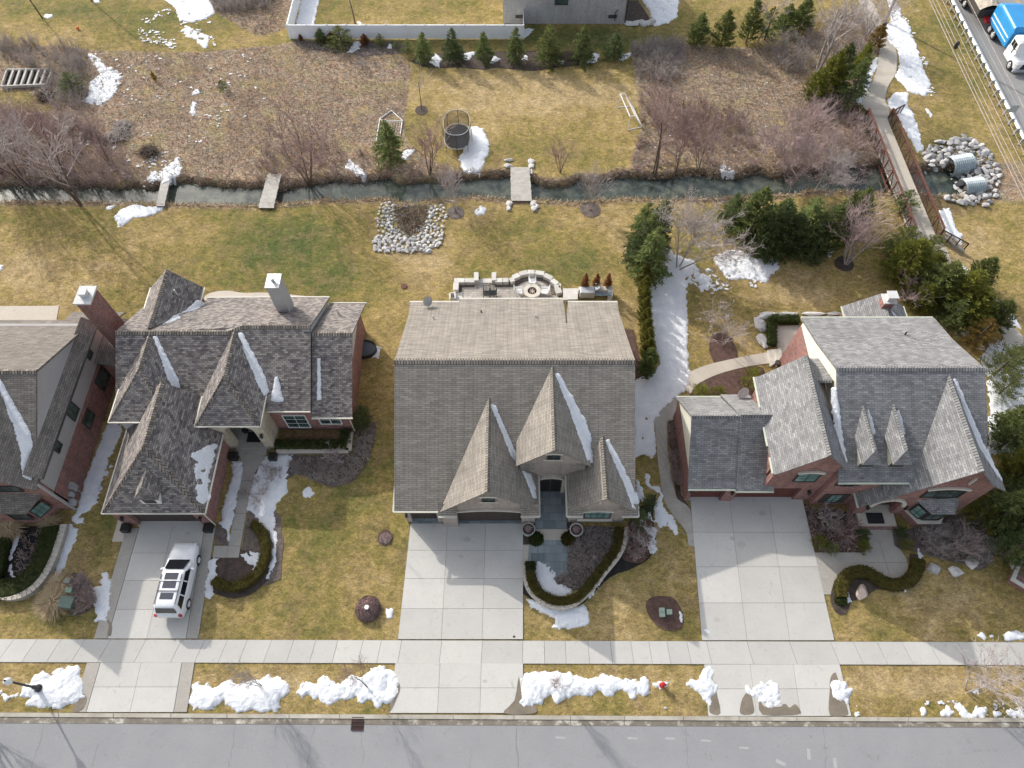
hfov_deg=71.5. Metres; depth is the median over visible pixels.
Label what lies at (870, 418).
roof snow
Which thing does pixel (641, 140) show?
brush
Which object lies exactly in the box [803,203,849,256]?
evergreen tree
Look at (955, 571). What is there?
boulder
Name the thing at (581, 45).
evergreen tree
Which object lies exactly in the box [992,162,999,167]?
rock
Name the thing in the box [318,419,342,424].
window
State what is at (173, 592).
parked suv
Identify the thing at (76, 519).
snow patch
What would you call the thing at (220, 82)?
evergreen tree
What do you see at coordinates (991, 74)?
guard rail
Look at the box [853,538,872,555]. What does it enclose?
evergreen tree
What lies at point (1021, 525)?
evergreen tree
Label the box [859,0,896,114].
footpath
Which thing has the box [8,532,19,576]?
snow patch
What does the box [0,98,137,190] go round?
brush
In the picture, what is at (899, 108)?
railing
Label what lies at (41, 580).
garden wall
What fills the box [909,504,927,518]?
window
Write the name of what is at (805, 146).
bare tree
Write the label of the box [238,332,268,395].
roof snow
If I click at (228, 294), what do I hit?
patio
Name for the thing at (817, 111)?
bare tree
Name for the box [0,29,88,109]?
brush
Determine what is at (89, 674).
driveway border
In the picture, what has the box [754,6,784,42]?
evergreen tree
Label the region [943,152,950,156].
rock
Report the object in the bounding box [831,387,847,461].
roof snow
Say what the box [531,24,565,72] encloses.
evergreen tree
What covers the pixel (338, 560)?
ground
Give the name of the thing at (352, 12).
bare tree
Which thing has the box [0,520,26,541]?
grass clump
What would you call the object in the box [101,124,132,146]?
brush pile
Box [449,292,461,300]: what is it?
patio step
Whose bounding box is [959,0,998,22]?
dump trailer
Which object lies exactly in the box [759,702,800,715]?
wet stain
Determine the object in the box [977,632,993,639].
snow patch
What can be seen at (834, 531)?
brush
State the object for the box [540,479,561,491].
front door
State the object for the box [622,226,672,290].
evergreen tree
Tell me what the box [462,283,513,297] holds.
patio border
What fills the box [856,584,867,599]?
boulder
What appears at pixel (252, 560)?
snow patch
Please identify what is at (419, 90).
bare tree
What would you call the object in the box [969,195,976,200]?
rock
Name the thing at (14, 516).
window
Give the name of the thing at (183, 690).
driveway border
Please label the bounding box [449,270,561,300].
patio wall
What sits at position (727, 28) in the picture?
evergreen tree
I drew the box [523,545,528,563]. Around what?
slate border
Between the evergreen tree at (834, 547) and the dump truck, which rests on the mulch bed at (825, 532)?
the evergreen tree at (834, 547)
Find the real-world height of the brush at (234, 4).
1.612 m
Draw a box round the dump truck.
[987,3,1023,71]
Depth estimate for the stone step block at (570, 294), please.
64.32 m
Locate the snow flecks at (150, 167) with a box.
[122,152,182,186]
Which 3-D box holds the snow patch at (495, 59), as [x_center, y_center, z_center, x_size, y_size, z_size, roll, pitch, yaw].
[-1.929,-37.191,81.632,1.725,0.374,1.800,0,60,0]
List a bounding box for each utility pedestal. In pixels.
[659,612,664,616]
[666,609,671,614]
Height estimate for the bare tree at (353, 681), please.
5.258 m
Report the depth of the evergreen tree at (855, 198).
64.44 m
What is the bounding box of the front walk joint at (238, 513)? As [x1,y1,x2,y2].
[226,480,252,557]
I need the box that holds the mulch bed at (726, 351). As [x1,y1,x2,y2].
[709,333,736,362]
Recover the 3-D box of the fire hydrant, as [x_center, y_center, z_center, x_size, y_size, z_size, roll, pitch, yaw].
[10.166,20.297,47.887,0.480,0.760,0.425,0,60,0]
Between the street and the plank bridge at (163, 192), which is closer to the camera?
the street
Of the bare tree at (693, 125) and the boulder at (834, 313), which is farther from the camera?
the bare tree at (693, 125)
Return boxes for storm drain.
[351,717,363,729]
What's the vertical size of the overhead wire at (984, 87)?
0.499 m
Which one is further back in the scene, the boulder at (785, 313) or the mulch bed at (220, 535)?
the boulder at (785, 313)
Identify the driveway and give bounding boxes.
[87,663,180,711]
[108,526,203,638]
[390,663,522,712]
[398,524,522,638]
[691,499,833,639]
[704,664,850,715]
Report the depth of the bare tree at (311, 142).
67.53 m
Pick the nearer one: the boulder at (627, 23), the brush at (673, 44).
the brush at (673, 44)
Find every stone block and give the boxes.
[504,163,512,167]
[528,158,534,163]
[530,200,535,205]
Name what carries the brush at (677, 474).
on the mulch bed at (678, 493)
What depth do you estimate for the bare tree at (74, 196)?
63.72 m
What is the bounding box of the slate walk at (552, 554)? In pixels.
[523,540,567,578]
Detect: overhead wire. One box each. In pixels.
[929,0,1023,198]
[932,0,1023,190]
[937,1,1023,180]
[942,0,1023,166]
[949,1,1023,151]
[968,0,1023,106]
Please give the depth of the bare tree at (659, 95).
66.67 m
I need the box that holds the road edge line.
[962,2,1023,118]
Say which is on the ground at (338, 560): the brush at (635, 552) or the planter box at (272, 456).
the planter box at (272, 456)
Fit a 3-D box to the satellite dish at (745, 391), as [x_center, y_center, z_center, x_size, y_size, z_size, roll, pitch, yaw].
[17.845,0.822,55.163,1.150,1.234,0.516,-17,62,-10]
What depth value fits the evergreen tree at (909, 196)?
68.66 m
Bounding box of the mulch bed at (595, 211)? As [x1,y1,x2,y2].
[580,202,600,216]
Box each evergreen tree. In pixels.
[54,71,89,95]
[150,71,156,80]
[216,80,228,92]
[313,28,328,46]
[322,25,357,51]
[326,32,338,42]
[350,413,372,436]
[353,403,375,425]
[359,33,370,46]
[371,119,406,171]
[373,33,386,46]
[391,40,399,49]
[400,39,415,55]
[412,31,435,68]
[440,27,467,68]
[474,31,495,66]
[504,27,526,68]
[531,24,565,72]
[567,23,595,71]
[581,273,589,286]
[591,273,600,286]
[599,31,627,62]
[603,273,612,288]
[617,221,654,279]
[621,202,654,241]
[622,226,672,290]
[626,207,665,258]
[626,508,651,535]
[636,261,651,282]
[636,286,652,304]
[636,296,652,315]
[636,355,655,379]
[637,275,652,294]
[637,307,652,326]
[638,327,654,345]
[639,317,653,338]
[639,338,656,357]
[639,347,659,366]
[639,493,657,513]
[648,196,673,250]
[686,12,711,45]
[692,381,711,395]
[709,8,737,46]
[709,385,727,397]
[714,191,743,235]
[729,184,777,250]
[737,0,764,41]
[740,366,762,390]
[741,214,779,265]
[750,199,798,264]
[753,197,799,252]
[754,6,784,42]
[774,3,796,31]
[775,212,812,260]
[778,196,826,261]
[791,0,816,32]
[792,214,833,266]
[801,66,831,103]
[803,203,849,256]
[810,532,829,554]
[813,49,848,94]
[826,541,838,555]
[828,42,857,85]
[830,54,871,111]
[834,190,861,249]
[845,187,876,230]
[848,41,874,76]
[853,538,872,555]
[854,526,871,539]
[866,22,887,48]
[873,237,937,290]
[876,236,904,259]
[887,189,923,217]
[887,224,923,247]
[892,524,909,540]
[899,538,915,550]
[902,283,941,316]
[909,259,965,311]
[915,233,948,254]
[924,251,949,271]
[928,297,978,338]
[936,268,990,322]
[943,285,999,330]
[948,314,1004,356]
[958,494,1003,534]
[964,256,1000,286]
[975,489,1023,544]
[979,344,1023,381]
[981,298,1017,335]
[983,473,1023,515]
[986,371,1023,404]
[987,404,1023,452]
[987,418,1023,457]
[987,524,1023,570]
[988,512,1023,553]
[994,445,1023,488]
[1000,339,1023,378]
[1000,404,1023,445]
[1008,545,1023,575]
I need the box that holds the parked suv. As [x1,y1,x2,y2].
[154,543,200,617]
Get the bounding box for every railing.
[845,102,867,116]
[890,104,905,117]
[941,230,968,249]
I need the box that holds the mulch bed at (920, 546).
[892,512,997,569]
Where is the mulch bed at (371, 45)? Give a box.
[293,40,409,56]
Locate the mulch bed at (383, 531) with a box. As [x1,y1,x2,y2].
[377,529,392,545]
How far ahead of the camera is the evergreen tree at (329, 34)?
82.52 m
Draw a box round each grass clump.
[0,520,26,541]
[29,580,76,624]
[34,511,63,532]
[42,568,73,592]
[303,430,319,439]
[315,431,328,439]
[325,430,339,439]
[332,430,342,439]
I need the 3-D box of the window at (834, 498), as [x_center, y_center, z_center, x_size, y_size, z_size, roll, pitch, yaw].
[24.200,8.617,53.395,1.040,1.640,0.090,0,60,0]
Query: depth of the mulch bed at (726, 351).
61.75 m
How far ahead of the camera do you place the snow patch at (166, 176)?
71.83 m
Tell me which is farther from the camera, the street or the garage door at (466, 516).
the garage door at (466, 516)
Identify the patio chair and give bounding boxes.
[483,285,489,297]
[490,284,496,297]
[514,286,522,295]
[529,273,535,283]
[541,285,549,295]
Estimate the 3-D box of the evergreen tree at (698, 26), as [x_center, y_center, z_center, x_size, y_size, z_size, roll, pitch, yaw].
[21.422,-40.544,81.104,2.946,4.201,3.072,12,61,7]
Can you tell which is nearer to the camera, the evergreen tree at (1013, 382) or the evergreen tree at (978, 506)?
the evergreen tree at (978, 506)
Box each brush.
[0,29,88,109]
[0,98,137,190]
[12,529,39,574]
[63,572,96,615]
[209,0,270,12]
[252,133,461,192]
[624,522,647,560]
[629,30,689,82]
[630,105,774,178]
[639,82,749,133]
[663,420,682,484]
[757,0,882,71]
[772,83,890,184]
[806,505,861,552]
[915,513,1007,567]
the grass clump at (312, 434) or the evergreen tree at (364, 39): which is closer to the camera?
the grass clump at (312, 434)
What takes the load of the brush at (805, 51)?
on the ground at (338, 560)
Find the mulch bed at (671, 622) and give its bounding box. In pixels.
[646,596,683,630]
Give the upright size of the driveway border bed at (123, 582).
0.047 m
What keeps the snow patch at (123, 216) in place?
on the ground at (338, 560)
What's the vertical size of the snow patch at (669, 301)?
0.546 m
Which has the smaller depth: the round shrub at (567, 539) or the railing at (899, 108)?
the round shrub at (567, 539)
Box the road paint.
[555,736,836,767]
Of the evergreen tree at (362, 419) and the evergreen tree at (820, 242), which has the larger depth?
the evergreen tree at (820, 242)
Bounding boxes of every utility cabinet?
[56,595,76,609]
[65,587,74,593]
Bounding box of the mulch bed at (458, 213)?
[447,206,463,218]
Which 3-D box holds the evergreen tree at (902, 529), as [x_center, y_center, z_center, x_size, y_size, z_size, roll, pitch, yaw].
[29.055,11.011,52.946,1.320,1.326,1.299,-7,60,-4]
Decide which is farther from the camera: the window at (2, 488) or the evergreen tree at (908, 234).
the evergreen tree at (908, 234)
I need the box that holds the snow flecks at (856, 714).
[854,700,1023,717]
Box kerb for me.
[0,713,1023,721]
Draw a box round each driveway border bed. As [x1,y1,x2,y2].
[107,529,138,638]
[188,528,215,638]
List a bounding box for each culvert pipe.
[946,153,975,176]
[956,176,986,194]
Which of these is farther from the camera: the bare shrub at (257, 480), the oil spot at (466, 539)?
the bare shrub at (257, 480)
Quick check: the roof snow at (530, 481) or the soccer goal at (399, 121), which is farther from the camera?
the soccer goal at (399, 121)
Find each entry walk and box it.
[815,552,865,594]
[867,530,893,544]
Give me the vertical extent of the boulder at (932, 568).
0.512 m
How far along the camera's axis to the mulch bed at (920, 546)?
53.18 m
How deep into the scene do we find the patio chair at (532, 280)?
64.93 m
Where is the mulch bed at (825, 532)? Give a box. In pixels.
[803,502,865,551]
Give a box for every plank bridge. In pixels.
[156,172,171,207]
[259,174,281,209]
[510,167,531,201]
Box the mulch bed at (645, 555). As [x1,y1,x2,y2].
[621,514,655,562]
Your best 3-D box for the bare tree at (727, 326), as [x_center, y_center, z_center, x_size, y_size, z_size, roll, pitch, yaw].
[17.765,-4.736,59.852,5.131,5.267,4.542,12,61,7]
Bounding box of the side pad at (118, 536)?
[112,520,124,541]
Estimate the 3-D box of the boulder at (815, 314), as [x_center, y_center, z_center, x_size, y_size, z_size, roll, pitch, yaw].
[27.044,-6.257,63.579,2.470,0.319,0.540,1,61,-1]
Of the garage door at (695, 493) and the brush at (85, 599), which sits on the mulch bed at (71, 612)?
the brush at (85, 599)
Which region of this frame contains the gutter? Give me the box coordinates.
[0,717,1023,726]
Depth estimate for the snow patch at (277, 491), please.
55.23 m
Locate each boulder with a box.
[624,21,631,25]
[631,20,638,25]
[639,19,646,26]
[645,20,650,25]
[649,18,655,24]
[754,317,766,331]
[756,314,770,319]
[756,334,769,346]
[759,312,776,314]
[778,312,797,314]
[801,312,826,316]
[827,311,840,315]
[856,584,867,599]
[926,563,940,574]
[948,566,963,576]
[965,558,978,569]
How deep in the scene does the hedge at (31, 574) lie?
51.63 m
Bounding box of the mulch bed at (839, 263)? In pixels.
[834,256,853,271]
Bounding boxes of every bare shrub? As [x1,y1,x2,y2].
[237,484,252,496]
[244,472,260,485]
[248,495,261,511]
[253,483,268,497]
[260,460,274,472]
[262,471,275,486]
[269,465,283,479]
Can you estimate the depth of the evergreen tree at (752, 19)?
81.12 m
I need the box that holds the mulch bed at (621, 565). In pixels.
[523,494,655,605]
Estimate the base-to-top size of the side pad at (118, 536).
0.050 m
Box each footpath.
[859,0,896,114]
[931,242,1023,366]
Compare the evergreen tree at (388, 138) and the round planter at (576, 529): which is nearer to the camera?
the round planter at (576, 529)
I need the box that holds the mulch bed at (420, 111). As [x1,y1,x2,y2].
[415,106,427,114]
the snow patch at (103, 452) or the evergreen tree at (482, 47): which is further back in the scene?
the evergreen tree at (482, 47)
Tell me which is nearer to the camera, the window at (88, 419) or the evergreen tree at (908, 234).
the window at (88, 419)
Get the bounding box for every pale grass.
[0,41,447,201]
[221,0,290,34]
[632,14,876,194]
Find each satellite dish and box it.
[421,297,431,305]
[738,387,748,397]
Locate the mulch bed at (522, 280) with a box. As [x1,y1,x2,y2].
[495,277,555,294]
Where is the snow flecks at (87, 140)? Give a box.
[33,114,129,160]
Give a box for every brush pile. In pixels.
[30,88,54,103]
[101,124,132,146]
[109,115,133,134]
[132,140,165,160]
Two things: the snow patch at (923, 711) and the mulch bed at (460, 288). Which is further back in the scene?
the mulch bed at (460, 288)
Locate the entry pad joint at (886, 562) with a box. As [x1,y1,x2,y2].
[866,544,906,577]
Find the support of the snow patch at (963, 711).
on the ground at (338, 560)
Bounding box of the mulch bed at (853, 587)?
[830,553,925,614]
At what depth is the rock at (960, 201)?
70.15 m
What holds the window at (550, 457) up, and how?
in the brick house at (461, 365)
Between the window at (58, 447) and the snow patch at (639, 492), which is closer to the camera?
the window at (58, 447)
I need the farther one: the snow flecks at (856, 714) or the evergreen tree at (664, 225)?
the evergreen tree at (664, 225)
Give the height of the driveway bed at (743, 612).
0.047 m
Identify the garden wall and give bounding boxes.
[0,524,69,600]
[276,432,353,454]
[522,526,628,610]
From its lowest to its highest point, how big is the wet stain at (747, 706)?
0.050 m
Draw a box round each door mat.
[246,432,259,441]
[866,513,884,523]
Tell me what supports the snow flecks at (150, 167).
on the ground at (338, 560)
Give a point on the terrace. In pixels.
(785, 335)
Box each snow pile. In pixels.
[20,665,85,709]
[188,674,289,712]
[296,665,398,708]
[519,671,650,706]
[686,666,717,705]
[745,680,780,707]
[830,680,853,703]
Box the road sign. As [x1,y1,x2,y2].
[997,105,1020,130]
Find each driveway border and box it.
[74,663,99,711]
[94,528,138,638]
[174,663,193,711]
[186,528,214,638]
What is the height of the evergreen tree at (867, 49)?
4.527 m
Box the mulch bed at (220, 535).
[215,523,228,545]
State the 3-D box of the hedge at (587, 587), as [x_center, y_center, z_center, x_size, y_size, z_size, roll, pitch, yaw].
[5.188,13.587,51.839,8.583,0.831,4.229,-19,62,-11]
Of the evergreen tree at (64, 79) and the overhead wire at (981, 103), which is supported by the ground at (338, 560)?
the evergreen tree at (64, 79)
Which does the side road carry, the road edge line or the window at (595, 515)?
the road edge line
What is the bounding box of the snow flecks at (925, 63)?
[898,16,935,95]
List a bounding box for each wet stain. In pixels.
[72,694,86,712]
[107,620,111,635]
[390,683,399,710]
[504,678,537,714]
[709,679,720,714]
[740,693,753,714]
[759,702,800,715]
[828,672,847,716]
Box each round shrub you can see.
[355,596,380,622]
[379,532,392,544]
[528,531,543,546]
[560,531,576,546]
[834,597,847,606]
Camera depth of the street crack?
46.20 m
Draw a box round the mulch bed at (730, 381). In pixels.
[690,365,764,396]
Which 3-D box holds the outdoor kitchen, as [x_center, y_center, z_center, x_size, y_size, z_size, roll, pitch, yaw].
[7.545,-8.365,64.008,3.098,1.500,1.235,0,60,0]
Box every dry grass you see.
[0,40,461,202]
[215,0,290,34]
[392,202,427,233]
[631,8,888,194]
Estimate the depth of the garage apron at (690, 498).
54.90 m
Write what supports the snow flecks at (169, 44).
on the ground at (338, 560)
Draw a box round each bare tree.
[0,71,83,206]
[0,92,58,157]
[0,100,13,150]
[0,105,33,183]
[26,106,79,165]
[30,0,42,18]
[71,89,109,163]
[225,656,260,691]
[240,94,341,186]
[322,440,344,464]
[327,145,338,171]
[334,653,369,688]
[349,0,355,23]
[353,57,365,69]
[400,107,454,174]
[412,61,433,108]
[431,160,463,210]
[543,133,578,172]
[549,675,566,690]
[575,159,614,209]
[626,521,649,548]
[630,520,660,555]
[639,62,701,176]
[644,76,693,173]
[651,183,765,285]
[656,99,705,173]
[680,108,738,174]
[699,294,753,346]
[750,104,844,187]
[756,0,794,41]
[801,89,841,141]
[809,137,866,196]
[815,0,884,71]
[817,501,842,530]
[821,184,907,264]
[828,508,866,547]
[856,0,923,40]
[898,272,939,305]
[921,521,960,559]
[950,515,992,559]
[953,638,1023,720]
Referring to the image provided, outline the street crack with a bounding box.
[31,725,826,767]
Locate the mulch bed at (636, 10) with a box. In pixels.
[626,0,649,20]
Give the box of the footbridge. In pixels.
[864,108,945,236]
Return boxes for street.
[0,723,1023,767]
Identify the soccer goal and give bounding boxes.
[376,110,402,140]
[618,93,641,129]
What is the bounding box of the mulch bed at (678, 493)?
[668,420,689,507]
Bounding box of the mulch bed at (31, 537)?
[1,526,40,578]
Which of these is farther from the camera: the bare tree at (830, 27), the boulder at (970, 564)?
the bare tree at (830, 27)
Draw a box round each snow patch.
[0,689,18,701]
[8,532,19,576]
[44,14,52,18]
[55,523,77,574]
[72,513,83,523]
[76,424,121,515]
[82,53,121,105]
[92,572,110,621]
[114,204,163,227]
[145,156,182,184]
[161,172,173,185]
[165,0,214,22]
[178,27,208,47]
[189,101,196,116]
[204,558,218,598]
[219,461,242,540]
[240,551,259,570]
[246,454,292,528]
[259,518,277,578]
[296,0,318,24]
[302,487,314,497]
[345,159,366,182]
[347,41,360,52]
[372,346,381,358]
[386,608,393,618]
[401,149,414,159]
[430,54,441,66]
[458,126,489,177]
[464,51,474,59]
[474,206,486,215]
[491,56,499,63]
[524,28,533,37]
[526,599,589,629]
[535,561,571,595]
[589,53,599,62]
[619,52,630,60]
[635,248,697,403]
[635,369,690,458]
[636,480,643,501]
[640,512,657,553]
[642,0,679,25]
[644,474,660,492]
[652,681,668,689]
[654,492,677,534]
[687,269,711,291]
[714,250,779,282]
[719,165,734,179]
[853,57,877,104]
[886,0,931,95]
[887,92,923,152]
[904,548,922,592]
[920,707,926,715]
[938,208,962,244]
[940,705,953,716]
[954,702,976,717]
[972,706,986,717]
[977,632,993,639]
[980,342,1023,454]
[993,711,1004,717]
[994,299,1020,328]
[1003,630,1023,640]
[1006,707,1023,717]
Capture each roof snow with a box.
[0,380,37,479]
[153,335,179,387]
[163,300,204,323]
[191,443,217,503]
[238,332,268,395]
[271,377,283,401]
[316,358,321,399]
[491,404,515,460]
[522,470,536,498]
[555,373,592,462]
[605,439,638,508]
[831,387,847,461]
[867,410,874,434]
[897,410,904,433]
[953,379,1002,480]
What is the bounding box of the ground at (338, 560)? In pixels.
[0,0,1023,717]
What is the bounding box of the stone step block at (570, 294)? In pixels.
[563,288,577,301]
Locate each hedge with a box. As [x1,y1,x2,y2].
[0,525,59,600]
[0,537,12,578]
[210,518,271,592]
[274,429,350,449]
[524,561,535,571]
[525,526,624,606]
[765,313,800,347]
[833,557,925,597]
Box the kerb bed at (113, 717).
[0,712,1023,727]
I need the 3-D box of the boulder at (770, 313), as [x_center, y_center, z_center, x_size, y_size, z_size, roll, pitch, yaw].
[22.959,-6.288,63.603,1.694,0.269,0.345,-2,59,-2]
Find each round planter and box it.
[521,522,534,536]
[570,523,582,536]
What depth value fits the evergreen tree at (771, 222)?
64.65 m
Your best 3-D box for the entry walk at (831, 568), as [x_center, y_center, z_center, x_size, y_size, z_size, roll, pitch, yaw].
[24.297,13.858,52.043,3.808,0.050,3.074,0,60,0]
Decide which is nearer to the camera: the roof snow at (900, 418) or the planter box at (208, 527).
the roof snow at (900, 418)
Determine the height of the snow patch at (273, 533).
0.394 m
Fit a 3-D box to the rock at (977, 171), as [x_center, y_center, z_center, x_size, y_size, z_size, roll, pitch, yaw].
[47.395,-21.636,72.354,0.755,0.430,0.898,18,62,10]
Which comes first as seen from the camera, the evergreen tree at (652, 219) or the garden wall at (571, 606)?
the garden wall at (571, 606)
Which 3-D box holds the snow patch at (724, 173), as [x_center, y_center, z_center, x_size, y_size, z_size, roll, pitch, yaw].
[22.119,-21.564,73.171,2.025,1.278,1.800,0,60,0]
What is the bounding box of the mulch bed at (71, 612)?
[68,573,93,615]
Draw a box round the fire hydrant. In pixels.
[659,682,666,688]
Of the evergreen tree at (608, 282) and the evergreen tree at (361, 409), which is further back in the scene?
the evergreen tree at (608, 282)
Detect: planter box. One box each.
[119,523,132,532]
[202,523,213,532]
[228,451,238,460]
[268,452,277,460]
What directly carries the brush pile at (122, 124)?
on the ground at (338, 560)
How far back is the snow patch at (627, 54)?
81.72 m
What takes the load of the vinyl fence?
on the ground at (338, 560)
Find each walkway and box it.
[654,397,693,545]
[685,352,768,393]
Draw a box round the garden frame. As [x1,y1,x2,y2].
[0,68,52,88]
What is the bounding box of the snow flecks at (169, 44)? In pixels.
[138,9,215,48]
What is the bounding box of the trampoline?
[443,110,471,155]
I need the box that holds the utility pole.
[884,0,895,21]
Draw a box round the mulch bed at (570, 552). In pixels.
[535,526,614,590]
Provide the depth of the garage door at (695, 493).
54.44 m
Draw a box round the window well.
[362,339,376,358]
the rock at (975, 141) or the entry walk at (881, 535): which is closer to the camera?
the entry walk at (881, 535)
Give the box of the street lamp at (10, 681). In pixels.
[3,677,41,691]
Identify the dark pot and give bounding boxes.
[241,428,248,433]
[775,360,780,365]
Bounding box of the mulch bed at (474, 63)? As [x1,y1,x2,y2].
[409,51,592,70]
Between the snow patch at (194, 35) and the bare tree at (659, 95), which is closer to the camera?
the bare tree at (659, 95)
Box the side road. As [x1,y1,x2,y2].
[955,0,1023,130]
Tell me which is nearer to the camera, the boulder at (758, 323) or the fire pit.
the boulder at (758, 323)
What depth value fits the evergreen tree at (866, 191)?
65.63 m
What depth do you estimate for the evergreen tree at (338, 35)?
81.55 m
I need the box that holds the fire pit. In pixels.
[523,284,540,297]
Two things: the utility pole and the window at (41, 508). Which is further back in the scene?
the utility pole
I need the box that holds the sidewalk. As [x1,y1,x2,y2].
[0,639,1023,664]
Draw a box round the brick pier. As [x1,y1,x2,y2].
[1006,559,1023,592]
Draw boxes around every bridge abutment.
[859,115,938,239]
[943,236,964,253]
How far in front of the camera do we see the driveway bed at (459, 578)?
51.83 m
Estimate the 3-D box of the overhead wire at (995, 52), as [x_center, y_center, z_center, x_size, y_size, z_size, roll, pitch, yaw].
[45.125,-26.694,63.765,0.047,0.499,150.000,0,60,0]
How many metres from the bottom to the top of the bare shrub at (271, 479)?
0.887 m
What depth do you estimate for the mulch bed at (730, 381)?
60.14 m
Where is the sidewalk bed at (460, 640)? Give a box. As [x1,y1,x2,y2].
[1,639,991,664]
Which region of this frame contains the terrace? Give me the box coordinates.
[776,325,798,353]
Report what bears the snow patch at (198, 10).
on the ground at (338, 560)
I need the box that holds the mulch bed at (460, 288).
[459,285,474,291]
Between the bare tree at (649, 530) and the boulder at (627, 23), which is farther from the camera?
the boulder at (627, 23)
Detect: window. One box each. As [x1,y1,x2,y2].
[0,486,24,491]
[5,514,34,519]
[29,501,51,517]
[54,441,62,453]
[67,401,79,421]
[82,408,95,429]
[87,349,93,360]
[95,365,110,391]
[281,415,311,427]
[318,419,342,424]
[481,498,494,501]
[547,455,560,459]
[555,0,567,4]
[583,512,611,518]
[792,474,821,481]
[823,494,844,502]
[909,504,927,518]
[919,490,967,497]
[921,513,945,520]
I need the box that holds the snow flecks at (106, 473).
[93,425,122,504]
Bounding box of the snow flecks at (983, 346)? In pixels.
[961,328,1021,371]
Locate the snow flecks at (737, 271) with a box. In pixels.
[698,263,779,293]
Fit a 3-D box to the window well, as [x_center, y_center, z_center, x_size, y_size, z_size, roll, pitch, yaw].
[-12.292,-3.002,61.547,1.182,0.450,1.760,0,60,0]
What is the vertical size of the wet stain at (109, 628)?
0.050 m
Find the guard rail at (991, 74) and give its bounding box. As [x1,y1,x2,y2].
[946,0,1023,155]
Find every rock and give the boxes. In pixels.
[940,159,945,167]
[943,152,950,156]
[944,194,950,199]
[947,140,953,145]
[954,139,961,145]
[956,199,963,204]
[960,136,967,141]
[967,199,974,205]
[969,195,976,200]
[971,139,978,144]
[974,168,981,174]
[981,149,989,155]
[983,169,988,174]
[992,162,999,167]
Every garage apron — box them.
[138,521,202,526]
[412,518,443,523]
[459,521,520,527]
[688,497,718,499]
[733,497,791,503]
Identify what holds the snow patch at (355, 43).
on the ground at (338, 560)
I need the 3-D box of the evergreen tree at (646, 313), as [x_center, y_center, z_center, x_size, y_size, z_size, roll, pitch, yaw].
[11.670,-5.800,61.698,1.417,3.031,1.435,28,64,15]
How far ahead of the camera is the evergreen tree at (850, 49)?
76.40 m
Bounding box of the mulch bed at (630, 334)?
[624,328,643,380]
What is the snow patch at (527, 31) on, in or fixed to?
on the ground at (338, 560)
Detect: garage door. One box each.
[133,515,197,520]
[411,513,436,517]
[457,512,521,520]
[690,491,722,496]
[734,488,798,496]
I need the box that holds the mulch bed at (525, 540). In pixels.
[523,523,534,543]
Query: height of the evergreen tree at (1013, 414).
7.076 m
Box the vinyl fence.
[285,0,524,38]
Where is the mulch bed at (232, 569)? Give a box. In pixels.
[208,549,269,598]
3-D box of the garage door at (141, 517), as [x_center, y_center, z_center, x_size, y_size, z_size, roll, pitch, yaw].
[-25.800,9.786,52.980,4.800,2.450,0.070,0,60,0]
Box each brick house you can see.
[0,286,128,522]
[101,269,366,525]
[392,298,638,539]
[503,0,628,23]
[673,291,1005,529]
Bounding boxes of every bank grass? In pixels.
[0,187,976,207]
[3,158,975,192]
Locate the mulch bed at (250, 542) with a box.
[242,464,283,584]
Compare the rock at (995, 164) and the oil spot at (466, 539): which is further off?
the rock at (995, 164)
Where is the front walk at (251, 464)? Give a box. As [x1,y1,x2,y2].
[213,456,264,557]
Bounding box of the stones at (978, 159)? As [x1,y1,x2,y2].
[926,137,999,205]
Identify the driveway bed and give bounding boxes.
[116,530,203,635]
[130,663,181,711]
[398,523,522,638]
[690,500,833,640]
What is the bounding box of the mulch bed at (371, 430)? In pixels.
[285,422,375,486]
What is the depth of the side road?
81.42 m
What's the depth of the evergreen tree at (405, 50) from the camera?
81.41 m
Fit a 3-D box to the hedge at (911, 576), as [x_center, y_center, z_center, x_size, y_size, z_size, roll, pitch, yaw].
[26.732,14.078,51.559,7.464,0.828,2.400,-6,60,-3]
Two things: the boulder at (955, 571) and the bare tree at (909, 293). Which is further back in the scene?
the bare tree at (909, 293)
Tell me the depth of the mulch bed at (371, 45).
82.61 m
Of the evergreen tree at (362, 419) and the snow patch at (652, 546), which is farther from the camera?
the evergreen tree at (362, 419)
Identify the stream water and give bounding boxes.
[0,168,963,205]
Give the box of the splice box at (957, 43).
[953,41,959,48]
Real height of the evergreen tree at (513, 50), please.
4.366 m
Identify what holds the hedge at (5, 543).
on the mulch bed at (31, 537)
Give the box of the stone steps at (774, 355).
[767,348,781,366]
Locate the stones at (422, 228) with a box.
[383,204,435,239]
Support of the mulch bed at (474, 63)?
on the ground at (338, 560)
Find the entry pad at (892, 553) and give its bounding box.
[865,541,907,577]
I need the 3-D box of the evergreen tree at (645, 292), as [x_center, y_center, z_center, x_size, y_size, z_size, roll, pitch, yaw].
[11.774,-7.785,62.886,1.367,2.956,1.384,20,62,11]
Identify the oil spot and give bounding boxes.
[463,537,470,541]
[758,510,765,515]
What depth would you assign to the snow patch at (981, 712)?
47.37 m
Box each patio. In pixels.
[0,306,58,319]
[204,291,299,299]
[463,281,557,297]
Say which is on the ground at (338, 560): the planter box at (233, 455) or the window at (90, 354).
the planter box at (233, 455)
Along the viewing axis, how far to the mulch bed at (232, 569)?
52.05 m
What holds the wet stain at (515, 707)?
on the driveway at (457, 685)
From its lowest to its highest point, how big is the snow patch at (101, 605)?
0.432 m
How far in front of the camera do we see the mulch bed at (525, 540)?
53.25 m
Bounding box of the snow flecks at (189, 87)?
[83,52,264,152]
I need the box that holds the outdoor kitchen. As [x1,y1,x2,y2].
[578,281,612,300]
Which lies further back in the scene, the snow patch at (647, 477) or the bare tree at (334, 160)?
the bare tree at (334, 160)

